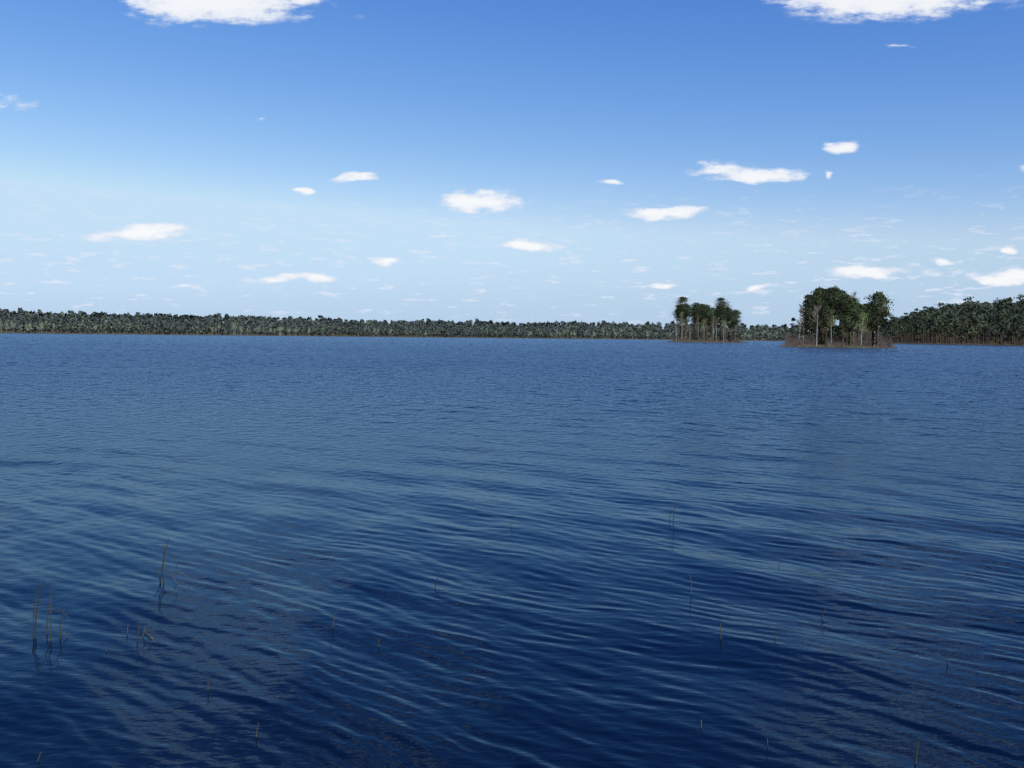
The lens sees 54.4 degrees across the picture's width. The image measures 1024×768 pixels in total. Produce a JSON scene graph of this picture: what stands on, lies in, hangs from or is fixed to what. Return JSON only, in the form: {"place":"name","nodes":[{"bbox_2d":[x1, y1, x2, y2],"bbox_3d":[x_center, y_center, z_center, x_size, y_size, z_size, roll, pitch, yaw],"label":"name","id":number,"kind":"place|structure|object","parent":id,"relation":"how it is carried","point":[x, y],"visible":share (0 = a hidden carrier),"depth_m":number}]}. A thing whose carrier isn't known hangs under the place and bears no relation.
{"place":"outdoors","nodes":[
{"label":"outdoors","id":0,"kind":"place"},
{"bbox_2d":[0,333,1023,767],"bbox_3d":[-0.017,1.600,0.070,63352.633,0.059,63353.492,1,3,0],"label":"water","id":1,"kind":"structure","parent":0,"point":[288,497],"depth_m":7.37},
{"bbox_2d":[33,503,947,763],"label":"reeds","id":2,"kind":"object","parent":1,"relation":"in","point":[59,610],"visible":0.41,"depth_m":5.21},
{"bbox_2d":[0,329,1023,347],"bbox_3d":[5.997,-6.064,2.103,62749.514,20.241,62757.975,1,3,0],"label":"shoreline","id":3,"kind":"structure","parent":0,"point":[762,339],"depth_m":1191.89},
{"bbox_2d":[0,307,882,340],"bbox_3d":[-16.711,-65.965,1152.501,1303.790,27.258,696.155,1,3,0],"label":"forest","id":4,"kind":"object","parent":3,"relation":"on","point":[143,324],"depth_m":1301.28},
{"bbox_2d":[667,296,744,342],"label":"islet","id":5,"kind":"object","parent":3,"relation":"on","point":[712,314],"depth_m":475.92},
{"bbox_2d":[779,285,897,347],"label":"islet","id":6,"kind":"object","parent":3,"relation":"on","point":[852,311],"depth_m":224.86},
{"bbox_2d":[879,293,1023,344],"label":"headland forest","id":7,"kind":"object","parent":3,"relation":"on","point":[941,318],"depth_m":532.22},
{"bbox_2d":[0,0,1023,330],"label":"sky","id":8,"kind":"structure","parent":0,"point":[517,161]}
]}

